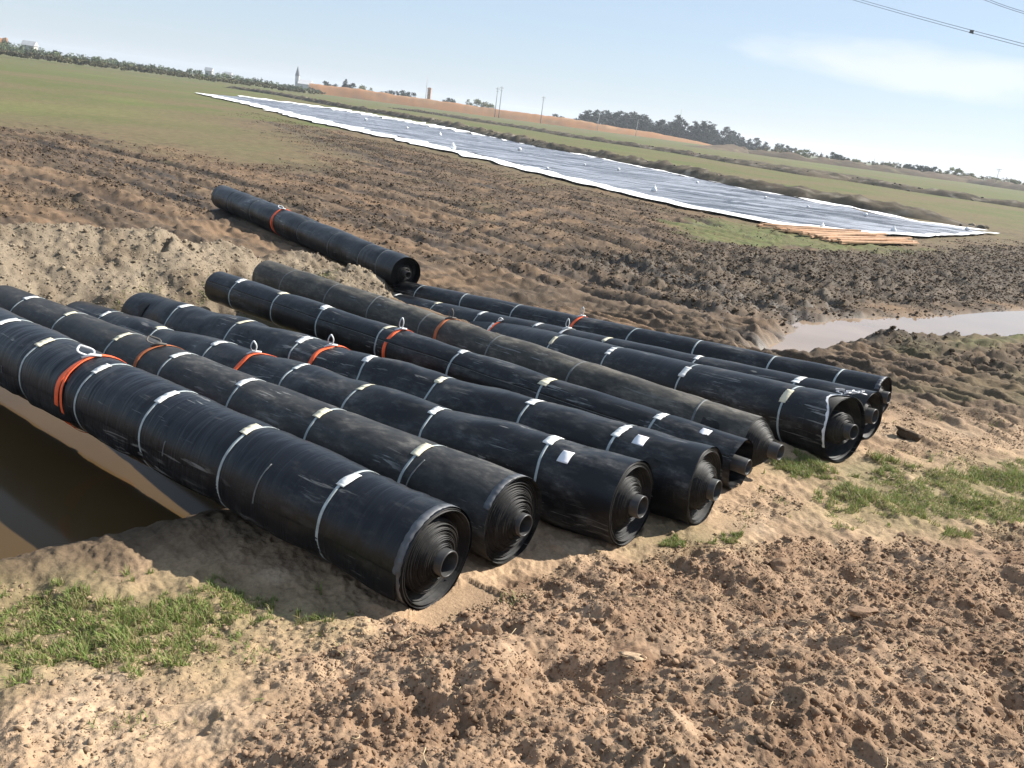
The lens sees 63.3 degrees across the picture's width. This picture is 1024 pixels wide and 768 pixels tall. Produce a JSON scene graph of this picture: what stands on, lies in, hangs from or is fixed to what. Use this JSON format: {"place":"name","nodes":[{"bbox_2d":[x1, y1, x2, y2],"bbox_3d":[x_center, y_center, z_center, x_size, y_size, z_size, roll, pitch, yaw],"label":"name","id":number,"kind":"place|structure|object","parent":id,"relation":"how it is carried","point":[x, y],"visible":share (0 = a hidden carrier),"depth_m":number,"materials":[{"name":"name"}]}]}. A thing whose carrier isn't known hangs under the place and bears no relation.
{"place":"outdoors","nodes":[
{"label":"outdoors","id":0,"kind":"place"},
{"bbox_2d":[0,564,357,687],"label":"grass","id":1,"kind":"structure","parent":0,"point":[82,653],"depth_m":3.76,"materials":[{"name":"plant"}]},
{"bbox_2d":[295,67,312,85],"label":"spire building","id":2,"kind":"structure","parent":0,"point":[297,76],"depth_m":697.38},
{"bbox_2d":[427,87,431,98],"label":"brick tower","id":3,"kind":"structure","parent":0,"point":[429,93],"depth_m":597.35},
{"bbox_2d":[0,50,1023,767],"bbox_3d":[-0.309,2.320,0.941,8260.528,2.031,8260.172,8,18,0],"label":"ground","id":4,"kind":"structure","parent":0,"point":[108,108],"depth_m":5.21,"materials":[{"name":"soil"}]},
{"bbox_2d":[21,40,38,56],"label":"shed","id":5,"kind":"structure","parent":4,"relation":"on","point":[33,44],"depth_m":338.42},
{"bbox_2d":[93,674,110,682],"bbox_3d":[-1.591,1.151,3.240,0.097,0.028,0.062,8,18,0],"label":"earth clod","id":6,"kind":"object","parent":4,"relation":"on","point":[105,678],"visible":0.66,"depth_m":3.23,"materials":[{"name":"soil"}]},
{"bbox_2d":[0,386,224,558],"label":"ditch water","id":7,"kind":"structure","parent":4,"relation":"on","point":[62,482],"depth_m":5.55,"materials":[{"name":"liquid"}]},
{"bbox_2d":[0,40,325,93],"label":"scrub","id":8,"kind":"object","parent":4,"relation":"on","point":[54,55],"visible":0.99,"depth_m":313.32,"materials":[{"name":"green plant"}]},
{"bbox_2d":[0,221,393,316],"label":"soil heap","id":9,"kind":"object","parent":4,"relation":"on","point":[81,290],"visible":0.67,"depth_m":10.42,"materials":[{"name":"soil"}]},
{"bbox_2d":[0,222,390,312],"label":"heap crumbs","id":10,"kind":"object","parent":9,"relation":"on","point":[19,246],"visible":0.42,"depth_m":10.46,"materials":[{"name":"soil"}]},
{"bbox_2d":[66,301,653,545],"bbox_3d":[-2.003,-0.007,7.149,7.118,0.682,0.590,14,18,35],"label":"geomembrane roll","id":11,"kind":"object","parent":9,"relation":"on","point":[599,494],"visible":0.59,"depth_m":5.54,"materials":[{"name":"plastic"}]},
{"bbox_2d":[204,67,213,75],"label":"shed","id":12,"kind":"structure","parent":4,"relation":"on","point":[208,71],"depth_m":428.69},
{"bbox_2d":[105,268,355,316],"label":"weeds","id":13,"kind":"object","parent":4,"relation":"on","point":[203,290],"visible":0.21,"depth_m":10.42,"materials":[{"name":"green plant"}]},
{"bbox_2d":[0,307,471,609],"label":"geomembrane roll","id":14,"kind":"object","parent":4,"relation":"on","point":[389,538],"visible":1,"depth_m":4.68,"materials":[{"name":"plastic"}]},
{"bbox_2d":[0,285,541,563],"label":"geomembrane roll","id":15,"kind":"object","parent":4,"relation":"on","point":[500,506],"visible":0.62,"depth_m":5.37,"materials":[{"name":"plastic"}]},
{"bbox_2d":[298,81,313,87],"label":"shed","id":16,"kind":"structure","parent":4,"relation":"on","point":[304,84],"depth_m":686.50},
{"bbox_2d":[211,185,419,286],"bbox_3d":[-4.153,-3.045,16.135,0.571,0.618,8.117,-7,23,-38],"label":"geomembrane roll","id":17,"kind":"object","parent":4,"relation":"on","point":[391,267],"visible":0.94,"depth_m":15.02,"materials":[{"name":"plastic"}]},
{"bbox_2d":[322,81,337,86],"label":"bush","id":18,"kind":"object","parent":4,"relation":"on","point":[326,83],"visible":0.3,"depth_m":499.47,"materials":[{"name":"green plant"}]},
{"bbox_2d":[346,83,356,87],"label":"bush","id":19,"kind":"object","parent":4,"relation":"on","point":[351,85],"visible":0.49,"depth_m":497.74,"materials":[{"name":"green plant"}]},
{"bbox_2d":[358,84,372,90],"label":"bush","id":20,"kind":"object","parent":4,"relation":"on","point":[362,87],"visible":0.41,"depth_m":498.54,"materials":[{"name":"green plant"}]},
{"bbox_2d":[395,90,409,96],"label":"bush","id":21,"kind":"object","parent":4,"relation":"on","point":[398,92],"visible":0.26,"depth_m":498.77,"materials":[{"name":"green plant"}]},
{"bbox_2d":[400,92,415,96],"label":"bush","id":22,"kind":"object","parent":4,"relation":"on","point":[403,94],"visible":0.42,"depth_m":497.98,"materials":[{"name":"green plant"}]},
{"bbox_2d":[121,292,722,525],"bbox_3d":[-1.450,-0.088,7.494,7.087,0.679,0.609,15,19,35],"label":"geomembrane roll","id":23,"kind":"object","parent":4,"relation":"on","point":[687,475],"visible":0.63,"depth_m":6.33,"materials":[{"name":"plastic"}]},
{"bbox_2d":[443,98,455,102],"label":"bush","id":24,"kind":"object","parent":4,"relation":"on","point":[450,100],"visible":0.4,"depth_m":497.15,"materials":[{"name":"green plant"}]},
{"bbox_2d":[465,98,483,106],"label":"bush","id":25,"kind":"object","parent":4,"relation":"on","point":[476,101],"visible":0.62,"depth_m":498.70,"materials":[{"name":"green plant"}]},
{"bbox_2d":[205,271,752,488],"bbox_3d":[-0.952,-0.367,8.235,7.096,0.545,0.438,19,21,36],"label":"geomembrane roll","id":26,"kind":"object","parent":4,"relation":"on","point":[311,317],"visible":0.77,"depth_m":7.79,"materials":[{"name":"plastic"}]},
{"bbox_2d":[481,101,494,107],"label":"bush","id":27,"kind":"object","parent":4,"relation":"on","point":[490,105],"visible":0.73,"depth_m":498.11,"materials":[{"name":"green plant"}]},
{"bbox_2d":[309,83,709,144],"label":"earth bank","id":28,"kind":"structure","parent":4,"relation":"on","point":[354,93],"depth_m":474.65,"materials":[{"name":"soil"}]},
{"bbox_2d":[1,408,1021,767],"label":"weeds","id":29,"kind":"object","parent":4,"relation":"on","point":[343,656],"visible":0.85,"depth_m":3.59,"materials":[{"name":"green plant"}]},
{"bbox_2d":[0,112,1023,386],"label":"mud clods","id":30,"kind":"object","parent":4,"relation":"on","point":[932,260],"visible":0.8,"depth_m":22.37,"materials":[{"name":"soil"}]},
{"bbox_2d":[0,402,1023,767],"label":"soil crumbs","id":31,"kind":"object","parent":4,"relation":"on","point":[58,750],"visible":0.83,"depth_m":3.58,"materials":[{"name":"soil"}]},
{"bbox_2d":[252,260,784,467],"bbox_3d":[-0.621,-0.526,8.840,7.518,0.578,0.472,20,22,40],"label":"geomembrane roll","id":32,"kind":"object","parent":4,"relation":"on","point":[755,430],"visible":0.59,"depth_m":7.98,"materials":[{"name":"plastic"}]},
{"bbox_2d":[95,471,1023,767],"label":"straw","id":33,"kind":"object","parent":4,"relation":"on","point":[691,641],"visible":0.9,"depth_m":3.47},
{"bbox_2d":[581,109,601,123],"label":"casuarina tree","id":34,"kind":"object","parent":4,"relation":"on","point":[595,117],"visible":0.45,"depth_m":502.08,"materials":[{"name":"green plant"}]},
{"bbox_2d":[195,92,996,235],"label":"lined strip","id":35,"kind":"object","parent":4,"relation":"on","point":[672,188],"visible":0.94,"depth_m":51.51,"materials":[{"name":"plastic"}]},
{"bbox_2d":[589,111,607,124],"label":"casuarina tree","id":36,"kind":"object","parent":4,"relation":"on","point":[602,114],"visible":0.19,"depth_m":517.15,"materials":[{"name":"green plant"}]},
{"bbox_2d":[225,86,977,227],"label":"field ridge","id":37,"kind":"structure","parent":4,"relation":"on","point":[859,201],"depth_m":62.74,"materials":[{"name":"soil"}]},
{"bbox_2d":[281,93,989,228],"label":"ridge lumps","id":38,"kind":"object","parent":37,"relation":"on","point":[972,224],"visible":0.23,"depth_m":61.12,"materials":[{"name":"soil"}]},
{"bbox_2d":[602,110,612,122],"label":"casuarina tree","id":39,"kind":"object","parent":4,"relation":"on","point":[608,113],"visible":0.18,"depth_m":532.02,"materials":[{"name":"green plant"}]},
{"bbox_2d":[604,112,622,127],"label":"casuarina tree","id":40,"kind":"object","parent":4,"relation":"on","point":[613,122],"visible":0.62,"depth_m":506.60,"materials":[{"name":"green plant"}]},
{"bbox_2d":[608,566,624,571],"bbox_3d":[0.606,1.069,4.790,0.103,0.054,0.048,8,18,0],"label":"earth clod","id":41,"kind":"object","parent":4,"relation":"on","point":[619,568],"visible":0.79,"depth_m":4.77,"materials":[{"name":"soil"}]},
{"bbox_2d":[222,521,1023,767],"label":"dirt crumbs","id":42,"kind":"object","parent":4,"relation":"on","point":[761,738],"visible":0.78,"depth_m":3.19,"materials":[{"name":"soil"}]},
{"bbox_2d":[617,112,631,126],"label":"casuarina tree","id":43,"kind":"object","parent":4,"relation":"on","point":[621,120],"visible":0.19,"depth_m":516.96,"materials":[{"name":"green plant"}]},
{"bbox_2d":[620,111,642,129],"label":"casuarina tree","id":44,"kind":"object","parent":4,"relation":"on","point":[630,122],"visible":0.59,"depth_m":505.84,"materials":[{"name":"green plant"}]},
{"bbox_2d":[618,651,646,660],"bbox_3d":[0.474,1.070,3.264,0.116,0.023,0.059,12,18,14],"label":"earth clod","id":45,"kind":"object","parent":4,"relation":"on","point":[635,656],"visible":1,"depth_m":3.25,"materials":[{"name":"soil"}]},
{"bbox_2d":[391,292,882,438],"bbox_3d":[0.689,-0.546,10.462,0.474,0.595,7.882,-9,18,-42],"label":"geomembrane roll","id":46,"kind":"object","parent":4,"relation":"on","point":[872,402],"visible":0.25,"depth_m":9.08,"materials":[{"name":"plastic"}]},
{"bbox_2d":[251,521,1023,765],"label":"dirt clods","id":47,"kind":"object","parent":4,"relation":"on","point":[714,707],"visible":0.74,"depth_m":3.43,"materials":[{"name":"soil"}]},
{"bbox_2d":[634,114,648,129],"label":"casuarina tree","id":48,"kind":"object","parent":4,"relation":"on","point":[642,118],"visible":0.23,"depth_m":511.70,"materials":[{"name":"green plant"}]},
{"bbox_2d":[394,281,891,413],"bbox_3d":[1.014,-0.744,10.992,7.795,0.549,0.426,16,19,41],"label":"geomembrane roll","id":49,"kind":"object","parent":4,"relation":"on","point":[882,385],"visible":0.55,"depth_m":10.11,"materials":[{"name":"plastic"}]},
{"bbox_2d":[635,116,655,131],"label":"casuarina tree","id":50,"kind":"object","parent":4,"relation":"on","point":[646,124],"visible":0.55,"depth_m":505.00,"materials":[{"name":"green plant"}]},
{"bbox_2d":[651,120,667,133],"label":"casuarina tree","id":51,"kind":"object","parent":4,"relation":"on","point":[659,126],"visible":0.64,"depth_m":504.78,"materials":[{"name":"green plant"}]},
{"bbox_2d":[468,317,866,461],"bbox_3d":[0.710,-0.323,10.015,0.591,0.629,7.605,-5,14,-34],"label":"geomembrane roll","id":52,"kind":"object","parent":4,"relation":"on","point":[825,424],"visible":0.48,"depth_m":7.58,"materials":[{"name":"plastic"}]},
{"bbox_2d":[661,119,682,134],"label":"casuarina tree","id":53,"kind":"object","parent":4,"relation":"on","point":[668,128],"visible":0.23,"depth_m":505.45,"materials":[{"name":"green plant"}]},
{"bbox_2d":[662,115,689,138],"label":"casuarina tree","id":54,"kind":"object","parent":4,"relation":"on","point":[675,125],"visible":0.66,"depth_m":494.65,"materials":[{"name":"green plant"}]},
{"bbox_2d":[673,122,691,138],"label":"casuarina tree","id":55,"kind":"object","parent":4,"relation":"on","point":[683,134],"visible":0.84,"depth_m":490.55,"materials":[{"name":"green plant"}]},
{"bbox_2d":[687,121,699,139],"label":"casuarina tree","id":56,"kind":"object","parent":4,"relation":"on","point":[692,130],"visible":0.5,"depth_m":493.90,"materials":[{"name":"green plant"}]},
{"bbox_2d":[691,125,703,139],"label":"casuarina tree","id":57,"kind":"object","parent":4,"relation":"on","point":[696,133],"visible":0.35,"depth_m":491.34,"materials":[{"name":"green plant"}]},
{"bbox_2d":[658,529,744,547],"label":"grass","id":58,"kind":"structure","parent":4,"relation":"on","point":[672,541],"depth_m":5.31,"materials":[{"name":"plant"}]},
{"bbox_2d":[693,121,714,142],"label":"casuarina tree","id":59,"kind":"object","parent":4,"relation":"on","point":[705,134],"visible":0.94,"depth_m":486.18,"materials":[{"name":"green plant"}]},
{"bbox_2d":[396,108,1023,207],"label":"field ridge","id":60,"kind":"structure","parent":4,"relation":"on","point":[941,192],"depth_m":117.83,"materials":[{"name":"soil"}]},
{"bbox_2d":[389,107,983,200],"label":"ridge lumps","id":61,"kind":"object","parent":60,"relation":"on","point":[641,146],"visible":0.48,"depth_m":152.03,"materials":[{"name":"soil"}]},
{"bbox_2d":[706,124,722,144],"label":"casuarina tree","id":62,"kind":"object","parent":4,"relation":"on","point":[715,136],"visible":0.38,"depth_m":493.74,"materials":[{"name":"green plant"}]},
{"bbox_2d":[712,131,722,144],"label":"casuarina tree","id":63,"kind":"object","parent":4,"relation":"on","point":[716,141],"visible":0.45,"depth_m":501.68,"materials":[{"name":"green plant"}]},
{"bbox_2d":[717,127,735,144],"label":"casuarina tree","id":64,"kind":"object","parent":4,"relation":"on","point":[726,139],"visible":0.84,"depth_m":488.25,"materials":[{"name":"green plant"}]},
{"bbox_2d":[723,130,734,143],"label":"casuarina tree","id":65,"kind":"object","parent":4,"relation":"on","point":[733,138],"visible":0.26,"depth_m":506.06,"materials":[{"name":"green plant"}]},
{"bbox_2d":[733,132,742,146],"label":"casuarina tree","id":66,"kind":"object","parent":4,"relation":"on","point":[737,138],"visible":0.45,"depth_m":511.45,"materials":[{"name":"green plant"}]},
{"bbox_2d":[736,136,746,146],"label":"casuarina tree","id":67,"kind":"object","parent":4,"relation":"on","point":[742,141],"visible":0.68,"depth_m":493.30,"materials":[{"name":"green plant"}]},
{"bbox_2d":[743,139,754,149],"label":"casuarina tree","id":68,"kind":"object","parent":4,"relation":"on","point":[748,144],"visible":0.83,"depth_m":492.43,"materials":[{"name":"green plant"}]},
{"bbox_2d":[750,138,761,149],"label":"casuarina tree","id":69,"kind":"object","parent":4,"relation":"on","point":[758,142],"visible":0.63,"depth_m":499.72,"materials":[{"name":"green plant"}]},
{"bbox_2d":[760,142,769,149],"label":"casuarina tree","id":70,"kind":"object","parent":4,"relation":"on","point":[763,145],"visible":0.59,"depth_m":489.48,"materials":[{"name":"green plant"}]},
{"bbox_2d":[774,143,784,151],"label":"bush","id":71,"kind":"object","parent":4,"relation":"on","point":[781,146],"visible":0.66,"depth_m":498.32,"materials":[{"name":"green plant"}]},
{"bbox_2d":[769,557,791,573],"bbox_3d":[1.647,1.114,5.074,0.139,0.088,0.117,-10,25,-44],"label":"earth clod","id":72,"kind":"object","parent":4,"relation":"on","point":[781,565],"visible":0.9,"depth_m":5.05,"materials":[{"name":"soil"}]},
{"bbox_2d":[756,224,820,226],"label":"timber board","id":73,"kind":"object","parent":4,"relation":"on","point":[760,225],"visible":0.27,"depth_m":31.70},
{"bbox_2d":[781,145,796,151],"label":"bush","id":74,"kind":"object","parent":4,"relation":"on","point":[788,148],"visible":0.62,"depth_m":498.53,"materials":[{"name":"green plant"}]},
{"bbox_2d":[796,149,810,157],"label":"bush","id":75,"kind":"object","parent":4,"relation":"on","point":[803,152],"visible":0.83,"depth_m":330.12,"materials":[{"name":"green plant"}]},
{"bbox_2d":[737,159,898,183],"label":"field ridge","id":76,"kind":"structure","parent":4,"relation":"on","point":[781,165],"depth_m":147.53,"materials":[{"name":"soil"}]},
{"bbox_2d":[826,152,841,159],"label":"bush","id":77,"kind":"object","parent":4,"relation":"on","point":[836,156],"visible":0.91,"depth_m":327.67,"materials":[{"name":"green plant"}]},
{"bbox_2d":[761,447,916,479],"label":"grass","id":78,"kind":"structure","parent":4,"relation":"on","point":[793,466],"depth_m":6.83,"materials":[{"name":"plant"}]},
{"bbox_2d":[683,144,1023,190],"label":"dike","id":79,"kind":"structure","parent":4,"relation":"on","point":[881,168],"depth_m":308.29,"materials":[{"name":"soil"}]},
{"bbox_2d":[845,605,879,617],"bbox_3d":[1.859,1.203,4.391,0.182,0.043,0.094,8,18,0],"label":"earth clod","id":80,"kind":"object","parent":4,"relation":"on","point":[856,610],"visible":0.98,"depth_m":4.37,"materials":[{"name":"soil"}]},
{"bbox_2d":[839,241,914,243],"bbox_3d":[13.729,-5.279,30.976,6.211,0.058,0.129,-9,24,-42],"label":"timber board","id":81,"kind":"object","parent":4,"relation":"on","point":[865,243],"visible":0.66,"depth_m":29.91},
{"bbox_2d":[838,240,918,243],"bbox_3d":[13.740,-5.269,30.857,6.112,0.046,0.164,-7,23,-40],"label":"timber board","id":82,"kind":"object","parent":81,"relation":"on","point":[878,242],"visible":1,"depth_m":30.54,"materials":[{"name":"wood"}]},
{"bbox_2d":[755,146,1023,184],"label":"dry scrub","id":83,"kind":"object","parent":4,"relation":"on","point":[872,162],"visible":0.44,"depth_m":336.07,"materials":[{"name":"plant"}]},
{"bbox_2d":[769,311,1023,351],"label":"puddle water","id":84,"kind":"structure","parent":4,"relation":"on","point":[807,336],"depth_m":14.99,"materials":[{"name":"liquid"}]},
{"bbox_2d":[903,164,913,168],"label":"bush","id":85,"kind":"object","parent":4,"relation":"on","point":[908,166],"visible":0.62,"depth_m":328.97,"materials":[{"name":"green plant"}]},
{"bbox_2d":[895,425,923,441],"bbox_3d":[3.774,0.484,7.894,0.286,0.140,0.125,11,18,9],"label":"earth clod","id":86,"kind":"object","parent":4,"relation":"on","point":[905,433],"visible":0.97,"depth_m":7.85,"materials":[{"name":"soil"}]},
{"bbox_2d":[917,165,929,171],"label":"bush","id":87,"kind":"object","parent":4,"relation":"on","point":[923,167],"visible":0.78,"depth_m":329.34,"materials":[{"name":"green plant"}]},
{"bbox_2d":[925,166,940,173],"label":"bush","id":88,"kind":"object","parent":4,"relation":"on","point":[934,169],"visible":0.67,"depth_m":328.41,"materials":[{"name":"green plant"}]},
{"bbox_2d":[945,166,963,175],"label":"bush","id":89,"kind":"object","parent":4,"relation":"on","point":[958,170],"visible":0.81,"depth_m":328.67,"materials":[{"name":"green plant"}]},
{"label":"timber board","id":90,"kind":"object","parent":4,"relation":"on","visible":0},
{"bbox_2d":[764,224,793,226],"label":"timber board","id":91,"kind":"object","parent":90,"relation":"on","point":[776,225],"visible":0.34,"depth_m":31.46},
{"bbox_2d":[760,223,835,228],"bbox_3d":[11.672,-6.134,32.486,5.162,0.045,0.125,-2,20,-28],"label":"timber board","id":92,"kind":"object","parent":91,"relation":"on","point":[793,225],"visible":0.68,"depth_m":32.01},
{"bbox_2d":[785,229,820,232],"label":"timber board","id":93,"kind":"object","parent":90,"relation":"on","point":[798,231],"visible":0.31,"depth_m":30.55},
{"bbox_2d":[801,231,843,232],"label":"timber board","id":94,"kind":"object","parent":93,"relation":"on","point":[821,232],"visible":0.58,"depth_m":30.61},
{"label":"timber board","id":95,"kind":"object","parent":4,"relation":"on","visible":0},
{"bbox_2d":[826,237,911,238],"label":"timber board","id":96,"kind":"object","parent":95,"relation":"on","point":[867,237],"visible":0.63,"depth_m":31.09,"materials":[{"name":"wood"}]},
{"bbox_2d":[831,239,912,241],"bbox_3d":[13.491,-5.351,30.968,5.666,0.060,0.131,-7,23,-37],"label":"timber board","id":97,"kind":"object","parent":95,"relation":"on","point":[879,240],"visible":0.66,"depth_m":31.39,"materials":[{"name":"wood"}]},
{"bbox_2d":[837,238,907,239],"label":"timber board","id":98,"kind":"object","parent":97,"relation":"on","point":[872,239],"visible":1,"depth_m":30.67,"materials":[{"name":"wood"}]},
{"bbox_2d":[0,0,1023,182],"label":"sky","id":99,"kind":"structure","parent":0,"point":[851,79],"materials":[{"name":"blue"}]},
{"bbox_2d":[790,453,1023,539],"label":"grass","id":100,"kind":"structure","parent":0,"point":[1015,472],"depth_m":6.49,"materials":[{"name":"plant"}]},
{"bbox_2d":[854,0,1023,46],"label":"power cable","id":101,"kind":"object","parent":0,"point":[940,24],"visible":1,"depth_m":79.53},
{"bbox_2d":[862,0,1023,43],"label":"power cable","id":102,"kind":"object","parent":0,"point":[971,31],"visible":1,"depth_m":76.84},
{"label":"timber board","id":103,"kind":"object","parent":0,"visible":0},
{"bbox_2d":[775,226,861,231],"bbox_3d":[11.922,-6.005,32.151,5.266,0.061,0.130,-6,22,-34],"label":"timber board","id":104,"kind":"object","parent":103,"relation":"on","point":[819,228],"visible":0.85,"depth_m":32.12,"materials":[{"name":"wood"}]},
{"label":"timber board","id":105,"kind":"object","parent":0,"visible":0},
{"bbox_2d":[778,228,858,232],"bbox_3d":[12.311,-5.885,32.127,5.582,0.064,0.147,-4,21,-31],"label":"timber board","id":106,"kind":"object","parent":105,"relation":"on","point":[782,229],"visible":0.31,"depth_m":30.93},
{"bbox_2d":[787,228,869,232],"bbox_3d":[12.312,-5.903,32.063,5.324,0.048,0.154,-6,22,-36],"label":"timber board","id":107,"kind":"object","parent":106,"relation":"on","point":[823,230],"visible":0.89,"depth_m":31.66,"materials":[{"name":"wood"}]},
{"label":"timber board","id":108,"kind":"object","parent":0,"visible":0},
{"bbox_2d":[799,232,885,236],"bbox_3d":[12.728,-5.699,31.708,5.849,0.054,0.168,-7,23,-38],"label":"timber board","id":109,"kind":"object","parent":108,"relation":"on","point":[855,235],"visible":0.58,"depth_m":32.52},
{"bbox_2d":[807,232,876,234],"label":"timber board","id":110,"kind":"object","parent":109,"relation":"on","point":[811,233],"visible":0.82,"depth_m":31.55,"materials":[{"name":"wood"}]},
{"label":"timber board","id":111,"kind":"object","parent":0,"visible":0},
{"bbox_2d":[814,233,887,235],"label":"timber board","id":112,"kind":"object","parent":111,"relation":"on","point":[844,234],"visible":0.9,"depth_m":30.87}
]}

